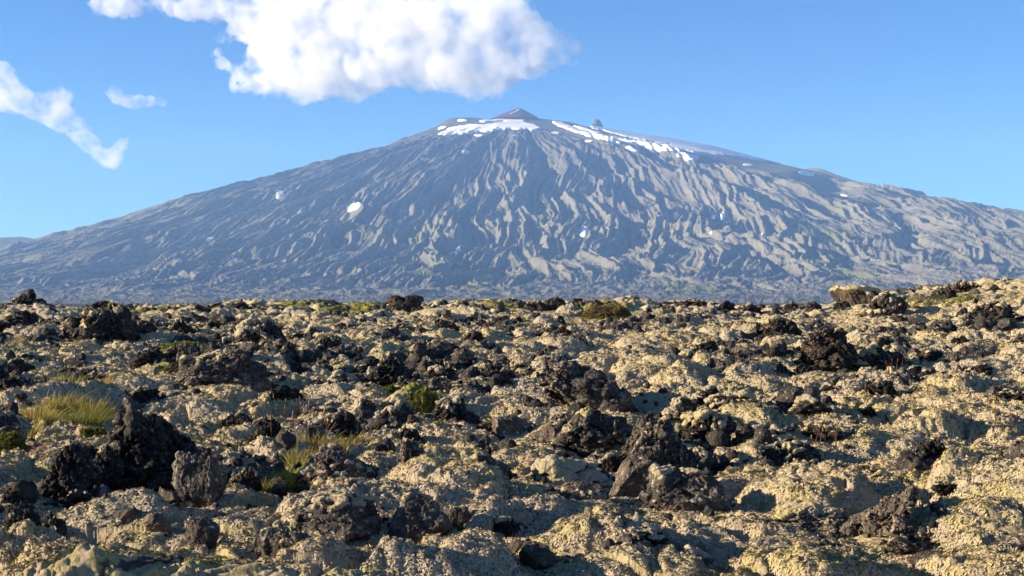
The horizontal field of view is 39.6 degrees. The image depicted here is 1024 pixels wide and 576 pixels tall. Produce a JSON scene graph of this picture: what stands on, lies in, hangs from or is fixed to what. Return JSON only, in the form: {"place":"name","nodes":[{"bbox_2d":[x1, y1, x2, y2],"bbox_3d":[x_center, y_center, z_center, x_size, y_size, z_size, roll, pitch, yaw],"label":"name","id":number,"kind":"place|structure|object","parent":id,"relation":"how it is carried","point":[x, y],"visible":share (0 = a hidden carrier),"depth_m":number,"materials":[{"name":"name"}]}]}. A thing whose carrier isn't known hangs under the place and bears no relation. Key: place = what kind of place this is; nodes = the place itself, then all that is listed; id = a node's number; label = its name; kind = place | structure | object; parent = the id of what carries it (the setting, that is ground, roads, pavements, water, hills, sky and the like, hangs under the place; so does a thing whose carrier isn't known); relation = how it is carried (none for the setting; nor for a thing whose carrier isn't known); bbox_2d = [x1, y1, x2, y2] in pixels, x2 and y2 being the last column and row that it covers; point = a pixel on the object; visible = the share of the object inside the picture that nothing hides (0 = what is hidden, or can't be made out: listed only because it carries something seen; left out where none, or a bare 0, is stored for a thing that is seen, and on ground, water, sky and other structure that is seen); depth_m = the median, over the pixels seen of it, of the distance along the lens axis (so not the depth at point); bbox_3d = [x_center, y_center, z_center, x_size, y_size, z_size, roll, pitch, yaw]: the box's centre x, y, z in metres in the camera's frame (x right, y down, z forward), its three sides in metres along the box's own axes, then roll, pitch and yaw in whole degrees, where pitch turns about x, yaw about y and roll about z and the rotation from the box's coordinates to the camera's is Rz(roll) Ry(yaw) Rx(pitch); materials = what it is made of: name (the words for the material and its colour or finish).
{"place":"outdoors","nodes":[
{"label":"outdoors","id":0,"kind":"place"},
{"bbox_2d":[0,117,1023,302],"bbox_3d":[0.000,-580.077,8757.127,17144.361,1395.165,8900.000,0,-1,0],"label":"mountain","id":1,"kind":"structure","parent":0,"point":[508,213],"depth_m":7400.23,"materials":[{"name":"stone"}]},
{"bbox_2d":[438,117,540,134],"bbox_3d":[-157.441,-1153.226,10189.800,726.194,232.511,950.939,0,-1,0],"label":"snow patch","id":2,"kind":"object","parent":1,"relation":"on","point":[513,123],"visible":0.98,"depth_m":9928.70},
{"bbox_2d":[552,121,723,155],"bbox_3d":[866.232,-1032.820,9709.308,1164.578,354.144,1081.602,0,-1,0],"label":"snow patch","id":3,"kind":"object","parent":1,"relation":"on","point":[661,147],"visible":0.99,"depth_m":9515.44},
{"bbox_2d":[590,126,780,163],"bbox_3d":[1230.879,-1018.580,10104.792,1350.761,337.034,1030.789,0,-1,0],"label":"glacier","id":4,"kind":"object","parent":1,"relation":"on","point":[664,140],"visible":0.99,"depth_m":9812.93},
{"bbox_2d":[0,277,1023,575],"bbox_3d":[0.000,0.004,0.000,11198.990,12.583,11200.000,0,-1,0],"label":"ground","id":5,"kind":"structure","parent":0,"point":[86,561],"depth_m":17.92,"materials":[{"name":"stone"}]},
{"bbox_2d":[0,376,21,390],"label":"lava rock","id":6,"kind":"object","parent":5,"relation":"on","point":[11,382],"visible":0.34,"depth_m":20.43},
{"bbox_2d":[0,430,29,454],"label":"dwarf shrub","id":7,"kind":"object","parent":5,"relation":"on","point":[11,439],"visible":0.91,"depth_m":15.41,"materials":[{"name":"green plant"}]},
{"bbox_2d":[1,485,32,505],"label":"lava rock","id":8,"kind":"object","parent":5,"relation":"on","point":[11,498],"visible":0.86,"depth_m":11.67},
{"bbox_2d":[1,501,40,530],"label":"lava rock","id":9,"kind":"object","parent":5,"relation":"on","point":[16,512],"visible":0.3,"depth_m":10.21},
{"bbox_2d":[4,310,38,325],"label":"lava rock","id":10,"kind":"object","parent":5,"relation":"on","point":[25,318],"visible":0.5,"depth_m":53.95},
{"bbox_2d":[7,357,35,372],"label":"lava rock","id":11,"kind":"object","parent":5,"relation":"on","point":[22,365],"visible":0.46,"depth_m":25.99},
{"bbox_2d":[5,289,55,306],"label":"lava rock","id":12,"kind":"object","parent":5,"relation":"on","point":[27,297],"visible":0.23,"depth_m":77.05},
{"bbox_2d":[18,398,74,420],"bbox_3d":[-6.085,1.619,18.689,0.731,0.369,0.705,0,-1,26],"label":"grass tussock","id":13,"kind":"object","parent":5,"relation":"on","point":[30,414],"depth_m":18.58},
{"bbox_2d":[34,399,66,424],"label":"grass tussock","id":14,"kind":"object","parent":5,"relation":"on","point":[48,418],"depth_m":17.11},
{"bbox_2d":[41,511,67,537],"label":"lava rock","id":15,"kind":"object","parent":5,"relation":"on","point":[59,524],"visible":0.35,"depth_m":10.03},
{"bbox_2d":[27,387,93,408],"bbox_3d":[-6.046,1.504,19.276,1.052,0.459,0.655,0,-1,0],"label":"grass tussock","id":16,"kind":"object","parent":5,"relation":"on","point":[58,402],"depth_m":19.15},
{"bbox_2d":[40,439,101,503],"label":"lava rock","id":17,"kind":"object","parent":5,"relation":"on","point":[72,467],"visible":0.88,"depth_m":12.27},
{"bbox_2d":[65,489,92,507],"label":"lava rock","id":18,"kind":"object","parent":5,"relation":"on","point":[74,497],"visible":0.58,"depth_m":11.93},
{"bbox_2d":[56,387,123,418],"bbox_3d":[-5.628,1.584,19.082,0.939,0.535,0.723,0,-1,0],"label":"grass tussock","id":19,"kind":"object","parent":5,"relation":"on","point":[100,406],"depth_m":19.04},
{"bbox_2d":[66,404,114,427],"bbox_3d":[-5.140,1.540,17.244,0.729,0.390,0.634,0,-1,0],"label":"grass tussock","id":20,"kind":"object","parent":5,"relation":"on","point":[88,418],"depth_m":17.26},
{"bbox_2d":[78,425,107,438],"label":"dwarf shrub","id":21,"kind":"object","parent":5,"relation":"on","point":[87,431],"visible":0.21,"depth_m":16.66,"materials":[{"name":"green plant"}]},
{"bbox_2d":[60,300,141,342],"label":"lava rock","id":22,"kind":"object","parent":5,"relation":"on","point":[112,321],"visible":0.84,"depth_m":40.47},
{"bbox_2d":[93,443,123,489],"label":"lava rock","id":23,"kind":"object","parent":5,"relation":"on","point":[107,462],"visible":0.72,"depth_m":13.10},
{"bbox_2d":[113,507,141,523],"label":"lava rock","id":24,"kind":"object","parent":5,"relation":"on","point":[126,516],"visible":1,"depth_m":11.30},
{"bbox_2d":[120,397,144,413],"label":"lava rock","id":25,"kind":"object","parent":5,"relation":"on","point":[127,403],"visible":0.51,"depth_m":20.44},
{"bbox_2d":[131,385,164,403],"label":"lava rock","id":26,"kind":"object","parent":5,"relation":"on","point":[147,393],"visible":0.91,"depth_m":21.57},
{"bbox_2d":[128,347,168,369],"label":"lava rock","id":27,"kind":"object","parent":5,"relation":"on","point":[150,355],"visible":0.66,"depth_m":28.53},
{"bbox_2d":[108,406,201,491],"bbox_3d":[-3.455,1.606,13.633,0.990,0.997,0.739,0,-1,-20],"label":"lava rock","id":28,"kind":"object","parent":5,"relation":"on","point":[148,447],"visible":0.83,"depth_m":13.36,"materials":[{"name":"stone"}]},
{"bbox_2d":[142,512,171,533],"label":"lava rock","id":29,"kind":"object","parent":5,"relation":"on","point":[154,522],"visible":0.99,"depth_m":11.08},
{"bbox_2d":[158,487,181,503],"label":"lava rock","id":30,"kind":"object","parent":5,"relation":"on","point":[169,496],"visible":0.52,"depth_m":12.10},
{"bbox_2d":[165,344,188,362],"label":"lava rock","id":31,"kind":"object","parent":5,"relation":"on","point":[173,351],"visible":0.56,"depth_m":30.27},
{"bbox_2d":[170,317,196,334],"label":"lava rock","id":32,"kind":"object","parent":5,"relation":"on","point":[180,325],"visible":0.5,"depth_m":44.85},
{"bbox_2d":[171,451,226,507],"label":"lava rock","id":33,"kind":"object","parent":5,"relation":"on","point":[199,481],"visible":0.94,"depth_m":11.90,"materials":[{"name":"stone"}]},
{"bbox_2d":[184,517,219,549],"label":"lava rock","id":34,"kind":"object","parent":5,"relation":"on","point":[202,530],"visible":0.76,"depth_m":10.54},
{"bbox_2d":[174,348,271,392],"bbox_3d":[-5.081,1.542,24.702,1.507,1.004,1.487,0,-1,-35],"label":"lava rock","id":35,"kind":"object","parent":5,"relation":"on","point":[229,366],"visible":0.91,"depth_m":24.38,"materials":[{"name":"stone"}]},
{"bbox_2d":[219,410,253,427],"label":"lava rock","id":36,"kind":"object","parent":5,"relation":"on","point":[238,418],"visible":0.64,"depth_m":18.57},
{"bbox_2d":[227,467,262,491],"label":"lava rock","id":37,"kind":"object","parent":5,"relation":"on","point":[247,478],"visible":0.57,"depth_m":13.05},
{"bbox_2d":[222,313,285,344],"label":"lava rock","id":38,"kind":"object","parent":5,"relation":"on","point":[254,328],"visible":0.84,"depth_m":40.05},
{"bbox_2d":[242,415,280,443],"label":"lava rock","id":39,"kind":"object","parent":5,"relation":"on","point":[262,426],"visible":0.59,"depth_m":15.37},
{"bbox_2d":[252,520,310,557],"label":"lava rock","id":40,"kind":"object","parent":5,"relation":"on","point":[270,541],"visible":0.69,"depth_m":9.52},
{"bbox_2d":[267,385,303,399],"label":"lava rock","id":41,"kind":"object","parent":5,"relation":"on","point":[282,392],"visible":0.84,"depth_m":21.31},
{"bbox_2d":[261,458,311,491],"bbox_3d":[-2.063,1.767,13.487,0.681,0.364,0.584,0,-1,0],"label":"grass tussock","id":42,"kind":"object","parent":5,"relation":"on","point":[291,479],"depth_m":13.38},
{"bbox_2d":[278,435,325,465],"bbox_3d":[-2.090,1.697,14.536,0.713,0.441,0.647,0,-1,0],"label":"grass tussock","id":43,"kind":"object","parent":5,"relation":"on","point":[289,460],"depth_m":14.49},
{"bbox_2d":[292,424,325,441],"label":"lava rock","id":44,"kind":"object","parent":5,"relation":"on","point":[312,430],"visible":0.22,"depth_m":16.23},
{"bbox_2d":[297,405,337,416],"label":"lava rock","id":45,"kind":"object","parent":5,"relation":"on","point":[331,409],"visible":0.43,"depth_m":20.99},
{"bbox_2d":[297,423,347,449],"bbox_3d":[-2.027,1.637,15.334,0.635,0.399,0.659,0,-1,0],"label":"grass tussock","id":46,"kind":"object","parent":5,"relation":"on","point":[314,442],"depth_m":15.26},
{"bbox_2d":[315,336,343,349],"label":"lava rock","id":47,"kind":"object","parent":5,"relation":"on","point":[327,342],"visible":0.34,"depth_m":32.25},
{"bbox_2d":[295,443,378,491],"bbox_3d":[-1.629,1.748,13.512,0.795,0.563,0.622,1,-1,-42],"label":"lava rock","id":48,"kind":"object","parent":5,"relation":"on","point":[333,460],"visible":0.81,"depth_m":13.35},
{"bbox_2d":[294,489,382,540],"bbox_3d":[-1.304,1.758,10.791,0.562,0.463,0.679,-1,-1,44],"label":"lava rock","id":49,"kind":"object","parent":5,"relation":"on","point":[347,514],"visible":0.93,"depth_m":10.68,"materials":[{"name":"stone"}]},
{"bbox_2d":[319,409,357,437],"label":"lava rock","id":50,"kind":"object","parent":5,"relation":"on","point":[346,422],"visible":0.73,"depth_m":17.60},
{"bbox_2d":[323,369,361,384],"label":"lava rock","id":51,"kind":"object","parent":5,"relation":"on","point":[337,376],"visible":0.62,"depth_m":25.20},
{"bbox_2d":[329,354,360,372],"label":"lava rock","id":52,"kind":"object","parent":5,"relation":"on","point":[344,363],"visible":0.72,"depth_m":29.09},
{"bbox_2d":[350,395,379,419],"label":"lava rock","id":53,"kind":"object","parent":5,"relation":"on","point":[364,406],"visible":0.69,"depth_m":19.32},
{"bbox_2d":[359,351,424,385],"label":"lava rock","id":54,"kind":"object","parent":5,"relation":"on","point":[389,369],"visible":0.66,"depth_m":25.30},
{"bbox_2d":[373,393,416,424],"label":"lava rock","id":55,"kind":"object","parent":5,"relation":"on","point":[393,407],"visible":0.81,"depth_m":19.33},
{"bbox_2d":[384,294,423,312],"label":"lava rock","id":56,"kind":"object","parent":5,"relation":"on","point":[410,303],"visible":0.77,"depth_m":73.74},
{"bbox_2d":[396,437,424,463],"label":"lava rock","id":57,"kind":"object","parent":5,"relation":"on","point":[409,449],"visible":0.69,"depth_m":14.29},
{"bbox_2d":[396,426,424,443],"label":"lava rock","id":58,"kind":"object","parent":5,"relation":"on","point":[409,433],"visible":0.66,"depth_m":16.39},
{"bbox_2d":[387,492,451,543],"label":"lava rock","id":59,"kind":"object","parent":5,"relation":"on","point":[416,517],"visible":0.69,"depth_m":10.71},
{"bbox_2d":[403,385,443,413],"bbox_3d":[-1.315,1.637,20.793,0.644,0.442,0.640,0,-1,-13],"label":"dwarf shrub","id":60,"kind":"object","parent":5,"relation":"on","point":[424,398],"visible":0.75,"depth_m":20.64,"materials":[{"name":"green plant"}]},
{"bbox_2d":[429,377,451,390],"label":"lava rock","id":61,"kind":"object","parent":5,"relation":"on","point":[443,383],"visible":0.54,"depth_m":23.20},
{"bbox_2d":[425,364,459,379],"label":"lava rock","id":62,"kind":"object","parent":5,"relation":"on","point":[450,370],"visible":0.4,"depth_m":26.49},
{"bbox_2d":[430,319,459,330],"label":"lava rock","id":63,"kind":"object","parent":5,"relation":"on","point":[439,323],"visible":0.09,"depth_m":44.13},
{"bbox_2d":[431,395,483,425],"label":"lava rock","id":64,"kind":"object","parent":5,"relation":"on","point":[447,408],"visible":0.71,"depth_m":18.40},
{"bbox_2d":[447,506,469,526],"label":"lava rock","id":65,"kind":"object","parent":5,"relation":"on","point":[458,517],"visible":0.82,"depth_m":11.11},
{"bbox_2d":[464,453,512,476],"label":"lava rock","id":66,"kind":"object","parent":5,"relation":"on","point":[505,468],"visible":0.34,"depth_m":13.62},
{"bbox_2d":[474,361,515,379],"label":"lava rock","id":67,"kind":"object","parent":5,"relation":"on","point":[491,369],"visible":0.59,"depth_m":25.90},
{"bbox_2d":[493,516,520,537],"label":"lava rock","id":68,"kind":"object","parent":5,"relation":"on","point":[506,526],"visible":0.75,"depth_m":10.88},
{"bbox_2d":[0,300,1023,575],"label":"lava rubble","id":69,"kind":"object","parent":5,"relation":"on","point":[720,436],"visible":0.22,"depth_m":18.06,"materials":[{"name":"stone"}]},
{"bbox_2d":[491,414,533,436],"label":"lava rock","id":70,"kind":"object","parent":5,"relation":"on","point":[514,425],"visible":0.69,"depth_m":17.21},
{"bbox_2d":[523,299,548,311],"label":"lava rock","id":71,"kind":"object","parent":5,"relation":"on","point":[536,305],"visible":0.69,"depth_m":67.42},
{"bbox_2d":[519,538,558,569],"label":"lava rock","id":72,"kind":"object","parent":5,"relation":"on","point":[533,555],"visible":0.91,"depth_m":9.53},
{"bbox_2d":[533,425,556,442],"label":"lava rock","id":73,"kind":"object","parent":5,"relation":"on","point":[547,433],"visible":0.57,"depth_m":16.49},
{"bbox_2d":[532,323,571,336],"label":"lava rock","id":74,"kind":"object","parent":5,"relation":"on","point":[546,328],"visible":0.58,"depth_m":43.27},
{"bbox_2d":[543,296,565,310],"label":"lava rock","id":75,"kind":"object","parent":5,"relation":"on","point":[555,303],"visible":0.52,"depth_m":67.96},
{"bbox_2d":[531,454,607,484],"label":"lava rock","id":76,"kind":"object","parent":5,"relation":"on","point":[555,468],"visible":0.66,"depth_m":13.66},
{"bbox_2d":[557,481,606,500],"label":"lava rock","id":77,"kind":"object","parent":5,"relation":"on","point":[578,490],"visible":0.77,"depth_m":12.49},
{"bbox_2d":[536,355,636,411],"bbox_3d":[1.167,1.555,21.001,1.637,1.098,1.296,0,-1,0],"label":"lava rock","id":78,"kind":"object","parent":5,"relation":"on","point":[561,379],"visible":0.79,"depth_m":20.74,"materials":[{"name":"stone"}]},
{"bbox_2d":[555,406,632,455],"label":"lava rock","id":79,"kind":"object","parent":5,"relation":"on","point":[587,430],"visible":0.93,"depth_m":15.87,"materials":[{"name":"stone"}]},
{"bbox_2d":[580,302,631,319],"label":"dwarf shrub","id":80,"kind":"object","parent":5,"relation":"on","point":[607,311],"visible":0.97,"depth_m":58.53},
{"bbox_2d":[597,453,619,472],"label":"lava rock","id":81,"kind":"object","parent":5,"relation":"on","point":[610,462],"visible":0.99,"depth_m":14.58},
{"bbox_2d":[609,455,656,496],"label":"lava rock","id":82,"kind":"object","parent":5,"relation":"on","point":[631,475],"visible":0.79,"depth_m":12.89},
{"bbox_2d":[624,520,668,546],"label":"lava rock","id":83,"kind":"object","parent":5,"relation":"on","point":[652,534],"visible":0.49,"depth_m":9.86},
{"bbox_2d":[617,412,696,467],"bbox_3d":[1.470,1.678,14.522,0.859,0.809,0.650,0,-1,20],"label":"lava rock","id":84,"kind":"object","parent":5,"relation":"on","point":[652,439],"visible":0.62,"depth_m":14.44,"materials":[{"name":"stone"}]},
{"bbox_2d":[639,463,726,511],"bbox_3d":[1.481,1.786,12.382,0.732,0.498,0.597,0,-1,0],"label":"lava rock","id":85,"kind":"object","parent":5,"relation":"on","point":[670,487],"visible":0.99,"depth_m":12.24,"materials":[{"name":"stone"}]},
{"bbox_2d":[669,396,697,412],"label":"lava rock","id":86,"kind":"object","parent":5,"relation":"on","point":[682,403],"visible":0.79,"depth_m":19.56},
{"bbox_2d":[682,544,713,564],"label":"lava rock","id":87,"kind":"object","parent":5,"relation":"on","point":[706,557],"visible":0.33,"depth_m":9.69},
{"bbox_2d":[686,339,719,351],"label":"lava rock","id":88,"kind":"object","parent":5,"relation":"on","point":[696,345],"visible":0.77,"depth_m":33.41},
{"bbox_2d":[691,385,720,405],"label":"lava rock","id":89,"kind":"object","parent":5,"relation":"on","point":[698,397],"visible":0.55,"depth_m":20.31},
{"bbox_2d":[676,407,737,443],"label":"lava rock","id":90,"kind":"object","parent":5,"relation":"on","point":[701,423],"visible":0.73,"depth_m":16.70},
{"bbox_2d":[699,389,758,409],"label":"lava rock","id":91,"kind":"object","parent":5,"relation":"on","point":[714,401],"visible":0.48,"depth_m":19.42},
{"bbox_2d":[748,418,798,441],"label":"lava rock","id":92,"kind":"object","parent":5,"relation":"on","point":[778,432],"visible":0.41,"depth_m":16.64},
{"bbox_2d":[753,317,801,336],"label":"lava rock","id":93,"kind":"object","parent":5,"relation":"on","point":[772,326],"visible":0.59,"depth_m":40.94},
{"bbox_2d":[762,440,824,465],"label":"lava rock","id":94,"kind":"object","parent":5,"relation":"on","point":[783,451],"visible":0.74,"depth_m":14.74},
{"bbox_2d":[787,394,831,415],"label":"lava rock","id":95,"kind":"object","parent":5,"relation":"on","point":[807,404],"visible":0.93,"depth_m":18.98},
{"bbox_2d":[775,499,848,532],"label":"lava rock","id":96,"kind":"object","parent":5,"relation":"on","point":[812,515],"visible":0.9,"depth_m":11.19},
{"bbox_2d":[801,420,853,440],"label":"lava rock","id":97,"kind":"object","parent":5,"relation":"on","point":[811,427],"visible":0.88,"depth_m":16.74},
{"bbox_2d":[799,326,857,370],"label":"lava rock","id":98,"kind":"object","parent":5,"relation":"on","point":[824,348],"visible":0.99,"depth_m":28.75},
{"bbox_2d":[829,285,880,305],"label":"lava rock","id":99,"kind":"object","parent":5,"relation":"on","point":[853,295],"visible":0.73,"depth_m":69.17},
{"bbox_2d":[848,344,905,370],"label":"lava rock","id":100,"kind":"object","parent":5,"relation":"on","point":[872,356],"visible":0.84,"depth_m":28.99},
{"bbox_2d":[854,375,901,398],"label":"lava rock","id":101,"kind":"object","parent":5,"relation":"on","point":[881,386],"visible":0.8,"depth_m":22.04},
{"bbox_2d":[839,485,917,539],"bbox_3d":[2.820,1.762,10.896,0.708,0.491,0.560,0,-1,0],"label":"lava rock","id":102,"kind":"object","parent":5,"relation":"on","point":[883,516],"visible":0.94,"depth_m":10.80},
{"bbox_2d":[863,290,906,316],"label":"lava rock","id":103,"kind":"object","parent":5,"relation":"on","point":[885,303],"visible":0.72,"depth_m":51.45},
{"bbox_2d":[885,523,932,555],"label":"lava rock","id":104,"kind":"object","parent":5,"relation":"on","point":[903,539],"visible":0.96,"depth_m":10.18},
{"bbox_2d":[910,436,946,461],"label":"lava rock","id":105,"kind":"object","parent":5,"relation":"on","point":[935,448],"visible":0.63,"depth_m":14.91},
{"bbox_2d":[916,348,943,360],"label":"lava rock","id":106,"kind":"object","parent":5,"relation":"on","point":[930,354],"visible":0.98,"depth_m":29.42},
{"bbox_2d":[930,480,956,495],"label":"lava rock","id":107,"kind":"object","parent":5,"relation":"on","point":[941,488],"visible":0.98,"depth_m":12.15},
{"bbox_2d":[929,284,961,300],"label":"lava rock","id":108,"kind":"object","parent":5,"relation":"on","point":[945,290],"visible":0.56,"depth_m":64.64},
{"bbox_2d":[951,279,984,292],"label":"lava rock","id":109,"kind":"object","parent":5,"relation":"on","point":[960,286],"visible":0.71,"depth_m":69.09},
{"bbox_2d":[965,362,992,374],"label":"lava rock","id":110,"kind":"object","parent":5,"relation":"on","point":[981,367],"visible":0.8,"depth_m":23.89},
{"bbox_2d":[962,300,1014,322],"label":"lava rock","id":111,"kind":"object","parent":5,"relation":"on","point":[993,310],"visible":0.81,"depth_m":45.12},
{"bbox_2d":[994,388,1023,401],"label":"lava rock","id":112,"kind":"object","parent":5,"relation":"on","point":[1007,394],"visible":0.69,"depth_m":20.68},
{"bbox_2d":[1003,440,1023,459],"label":"lava rock","id":113,"kind":"object","parent":5,"relation":"on","point":[1016,449],"visible":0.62,"depth_m":12.57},
{"bbox_2d":[1004,328,1023,343],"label":"lava rock","id":114,"kind":"object","parent":5,"relation":"on","point":[1016,335],"visible":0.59,"depth_m":35.07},
{"bbox_2d":[0,0,1023,237],"label":"sky","id":115,"kind":"structure","parent":0,"point":[110,109],"materials":[{"name":"blue"}]},
{"bbox_2d":[491,107,538,118],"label":"summit hill","id":116,"kind":"structure","parent":0,"point":[521,112],"depth_m":10307.22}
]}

